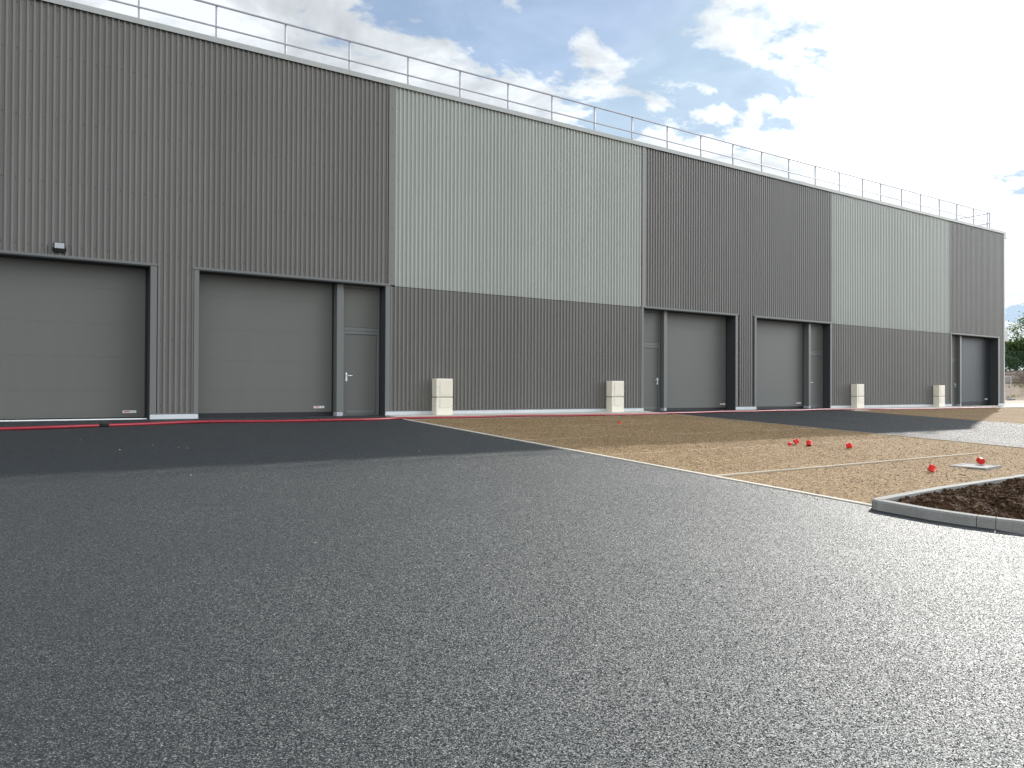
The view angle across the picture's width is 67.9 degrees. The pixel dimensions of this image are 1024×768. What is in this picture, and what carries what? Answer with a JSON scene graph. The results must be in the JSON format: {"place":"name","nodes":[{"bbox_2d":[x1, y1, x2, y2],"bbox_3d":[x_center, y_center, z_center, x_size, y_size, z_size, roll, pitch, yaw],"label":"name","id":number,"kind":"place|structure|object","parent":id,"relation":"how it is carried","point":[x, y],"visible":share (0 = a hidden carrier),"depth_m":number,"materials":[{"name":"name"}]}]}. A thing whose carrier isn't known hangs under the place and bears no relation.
{"place":"outdoors","nodes":[
{"label":"outdoors","id":0,"kind":"place"},
{"bbox_2d":[0,415,1023,767],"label":"asphalt yard","id":1,"kind":"structure","parent":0,"point":[398,593],"depth_m":4.52,"materials":[{"name":"grey asphalt"}]},
{"bbox_2d":[0,407,994,429],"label":"red conduit","id":2,"kind":"object","parent":1,"relation":"on","point":[196,421],"visible":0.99,"depth_m":18.43,"materials":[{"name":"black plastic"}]},
{"bbox_2d":[386,411,667,419],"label":"concrete path","id":3,"kind":"structure","parent":0,"point":[486,414],"depth_m":21.34,"materials":[{"name":"grey concrete"}]},
{"bbox_2d":[432,379,452,414],"bbox_3d":[-1.862,0.365,20.320,0.490,1.015,0.280,1,-1,-33],"label":"meter cabinet","id":4,"kind":"object","parent":3,"relation":"on","point":[442,396],"visible":0.91,"depth_m":20.20,"materials":[{"name":"beige concrete"}]},
{"bbox_2d":[606,381,623,411],"bbox_3d":[3.214,0.413,23.657,0.490,1.015,0.280,1,-1,-33],"label":"meter cabinet","id":5,"kind":"object","parent":3,"relation":"on","point":[615,396],"visible":0.91,"depth_m":23.55,"materials":[{"name":"beige concrete"}]},
{"bbox_2d":[68,0,1023,370],"label":"sky","id":6,"kind":"structure","parent":0,"point":[925,97],"materials":[{"name":"white"}]},
{"bbox_2d":[403,414,1023,503],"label":"gravel ground","id":7,"kind":"structure","parent":0,"point":[866,492],"depth_m":14.06,"materials":[{"name":"beige gravel"}]},
{"bbox_2d":[806,440,811,445],"bbox_3d":[5.871,1.168,15.019,0.120,0.109,0.116,1,-1,-33],"label":"marker cap","id":8,"kind":"object","parent":7,"relation":"on","point":[809,442],"visible":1,"depth_m":14.99,"materials":[{"name":"red plastic"}]},
{"bbox_2d":[846,443,852,447],"bbox_3d":[6.500,1.191,14.650,0.117,0.120,0.116,0,-1,34],"label":"marker cap","id":9,"kind":"object","parent":7,"relation":"on","point":[849,445],"visible":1,"depth_m":14.61,"materials":[{"name":"red plastic"}]},
{"bbox_2d":[927,464,935,471],"bbox_3d":[6.420,1.290,11.633,0.121,0.123,0.115,1,-1,-33],"label":"marker cap","id":10,"kind":"object","parent":7,"relation":"on","point":[931,468],"visible":0.99,"depth_m":11.59,"materials":[{"name":"red plastic"}]},
{"bbox_2d":[949,463,1001,470],"bbox_3d":[7.507,1.349,12.317,0.720,0.062,0.540,1,-1,-40],"label":"manhole cover","id":11,"kind":"object","parent":7,"relation":"on","point":[985,467],"visible":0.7,"depth_m":12.20,"materials":[{"name":"concrete"}]},
{"bbox_2d":[976,457,984,464],"bbox_3d":[7.706,1.264,12.505,0.110,0.121,0.119,0,0,-2],"label":"marker cap","id":12,"kind":"object","parent":11,"relation":"on","point":[980,460],"visible":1,"depth_m":12.47,"materials":[{"name":"red plastic"}]},
{"bbox_2d":[416,384,1023,419],"bbox_3d":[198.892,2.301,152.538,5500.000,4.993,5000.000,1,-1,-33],"label":"ground","id":13,"kind":"structure","parent":0,"point":[1016,390],"depth_m":68.44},
{"bbox_2d":[0,0,1007,421],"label":"warehouse","id":14,"kind":"structure","parent":13,"relation":"on","point":[240,230],"depth_m":19.84,"materials":[{"name":"grey metal"}]},
{"bbox_2d":[52,242,65,252],"bbox_3d":[-9.294,-2.807,15.606,0.244,0.200,0.086,1,-1,-33],"label":"floodlight","id":15,"kind":"object","parent":14,"relation":"attached to","point":[59,246],"visible":1,"depth_m":15.58,"materials":[{"name":"white plastic"}]},
{"bbox_2d":[0,257,146,419],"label":"sectional door","id":16,"kind":"structure","parent":14,"relation":"in","point":[73,336],"depth_m":16.10,"materials":[{"name":"grey metal"}]},
{"bbox_2d":[198,273,333,417],"bbox_3d":[-5.896,-0.864,18.377,3.245,3.348,0.055,1,-1,-33],"label":"sectional door","id":17,"kind":"structure","parent":14,"relation":"in","point":[266,345],"depth_m":18.31,"materials":[{"name":"grey metal"}]},
{"bbox_2d":[343,330,378,415],"bbox_3d":[-3.898,-0.275,19.575,1.020,2.165,0.154,1,-1,-33],"label":"personnel door","id":18,"kind":"structure","parent":14,"relation":"in","point":[360,350],"depth_m":19.59,"materials":[{"name":"metal"}]},
{"bbox_2d":[109,0,992,227],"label":"roof guardrail","id":19,"kind":"object","parent":14,"relation":"on","point":[216,26],"visible":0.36,"depth_m":22.14,"materials":[{"name":"metal"}]},
{"bbox_2d":[644,345,659,410],"bbox_3d":[4.512,-0.195,25.105,1.020,2.165,0.154,1,-1,-33],"label":"personnel door","id":20,"kind":"structure","parent":14,"relation":"in","point":[651,353],"depth_m":25.19,"materials":[{"name":"metal"}]},
{"bbox_2d":[667,312,726,409],"bbox_3d":[6.372,-0.748,26.443,3.150,3.348,0.055,1,-1,-33],"label":"sectional door","id":21,"kind":"structure","parent":14,"relation":"in","point":[696,344],"depth_m":26.45,"materials":[{"name":"grey metal"}]},
{"bbox_2d":[756,320,802,408],"bbox_3d":[10.026,-0.713,28.845,3.235,3.348,0.055,1,-1,-33],"label":"sectional door","id":22,"kind":"structure","parent":14,"relation":"in","point":[779,344],"depth_m":28.93,"materials":[{"name":"grey metal"}]},
{"bbox_2d":[811,353,822,407],"bbox_3d":[11.965,-0.124,30.005,0.960,2.165,0.154,1,-1,-33],"label":"personnel door","id":23,"kind":"structure","parent":14,"relation":"in","point":[816,359],"depth_m":30.08,"materials":[{"name":"metal"}]},
{"bbox_2d":[952,360,955,405],"bbox_3d":[20.576,-0.043,35.666,1.030,2.165,0.154,1,-1,-33],"label":"personnel door","id":24,"kind":"structure","parent":14,"relation":"in","point":[953,361],"depth_m":35.84,"materials":[{"name":"metal"}]},
{"bbox_2d":[961,337,989,405],"bbox_3d":[22.454,-0.595,37.017,3.145,3.348,0.055,1,-1,-33],"label":"sectional door","id":25,"kind":"structure","parent":14,"relation":"in","point":[975,351],"depth_m":37.11,"materials":[{"name":"grey metal"}]},
{"bbox_2d":[403,419,871,505],"bbox_3d":[0.598,1.120,13.628,0.080,0.623,12.460,1,-1,-33],"label":"concrete edging","id":26,"kind":"object","parent":13,"relation":"on","point":[813,494],"visible":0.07,"depth_m":10.84,"materials":[{"name":"grey concrete"}]},
{"bbox_2d":[671,414,1023,447],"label":"driveway edging","id":27,"kind":"object","parent":13,"relation":"on","point":[853,431],"visible":0.44,"depth_m":18.73,"materials":[{"name":"concrete"}]},
{"bbox_2d":[716,452,982,476],"bbox_3d":[5.852,1.308,12.414,7.360,0.068,0.080,1,-1,-33],"label":"parking edging","id":28,"kind":"object","parent":13,"relation":"on","point":[769,471],"visible":0.43,"depth_m":11.82,"materials":[{"name":"concrete"}]},
{"bbox_2d":[872,474,1023,534],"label":"planter kerb","id":29,"kind":"structure","parent":13,"relation":"on","point":[884,503],"depth_m":7.78,"materials":[{"name":"concrete"}]},
{"bbox_2d":[890,478,1023,519],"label":"planting soil","id":30,"kind":"structure","parent":29,"relation":"in","point":[1004,499],"depth_m":8.17,"materials":[{"name":"brown soil"}]},
{"bbox_2d":[1005,339,1012,355],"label":"tree","id":31,"kind":"object","parent":13,"relation":"on","point":[1007,349],"visible":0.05,"depth_m":86.37,"materials":[{"name":"green plant"}]},
{"bbox_2d":[1005,320,1023,370],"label":"tree","id":32,"kind":"object","parent":13,"relation":"on","point":[1011,343],"visible":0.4,"depth_m":87.97,"materials":[{"name":"green plant"}]},
{"bbox_2d":[1005,354,1023,370],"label":"undergrowth","id":33,"kind":"object","parent":13,"relation":"on","point":[1018,361],"visible":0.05,"depth_m":83.30,"materials":[{"name":"green plant"}]},
{"bbox_2d":[1006,381,1022,397],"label":"dry grass","id":34,"kind":"structure","parent":13,"relation":"on","point":[1021,384],"depth_m":71.08,"materials":[{"name":"beige plant"}]},
{"bbox_2d":[1007,351,1023,370],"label":"fence","id":35,"kind":"object","parent":13,"relation":"on","point":[1014,360],"visible":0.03,"depth_m":81.30,"materials":[{"name":"green metal"}]},
{"bbox_2d":[1011,311,1023,367],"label":"tree","id":36,"kind":"object","parent":13,"relation":"on","point":[1022,345],"visible":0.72,"depth_m":86.14,"materials":[{"name":"green plant"}]},
{"bbox_2d":[651,408,1023,446],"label":"asphalt driveway","id":37,"kind":"structure","parent":0,"point":[990,432],"depth_m":21.99,"materials":[{"name":"grey asphalt"}]},
{"bbox_2d":[831,404,1023,410],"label":"concrete apron","id":38,"kind":"object","parent":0,"point":[1010,406],"visible":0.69,"depth_m":34.84,"materials":[{"name":"grey concrete"}]},
{"bbox_2d":[851,384,863,407],"bbox_3d":[13.976,0.515,30.733,0.490,1.015,0.280,1,-1,-33],"label":"meter cabinet","id":39,"kind":"object","parent":38,"relation":"on","point":[857,395],"visible":0.9,"depth_m":30.61,"materials":[{"name":"beige concrete"}]},
{"bbox_2d":[933,385,944,406],"bbox_3d":[19.206,0.565,34.172,0.490,1.015,0.280,1,-1,-33],"label":"meter cabinet","id":40,"kind":"object","parent":38,"relation":"on","point":[938,395],"visible":0.91,"depth_m":34.05,"materials":[{"name":"beige concrete"}]},
{"bbox_2d":[860,407,1023,423],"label":"gravel verge","id":41,"kind":"structure","parent":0,"point":[1010,415],"depth_m":28.77,"materials":[{"name":"beige gravel"}]},
{"bbox_2d":[1005,370,1023,383],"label":"earth bank","id":42,"kind":"structure","parent":0,"point":[1017,377],"depth_m":74.93,"materials":[{"name":"soil"}]},
{"bbox_2d":[1005,400,1023,403],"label":"sandy track","id":43,"kind":"structure","parent":0,"point":[1014,401],"depth_m":52.78,"materials":[{"name":"beige sand"}]},
{"bbox_2d":[1005,376,1015,399],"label":"site fence panel","id":44,"kind":"object","parent":43,"relation":"on","point":[1009,398],"visible":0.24,"depth_m":63.24,"materials":[{"name":"metal"}]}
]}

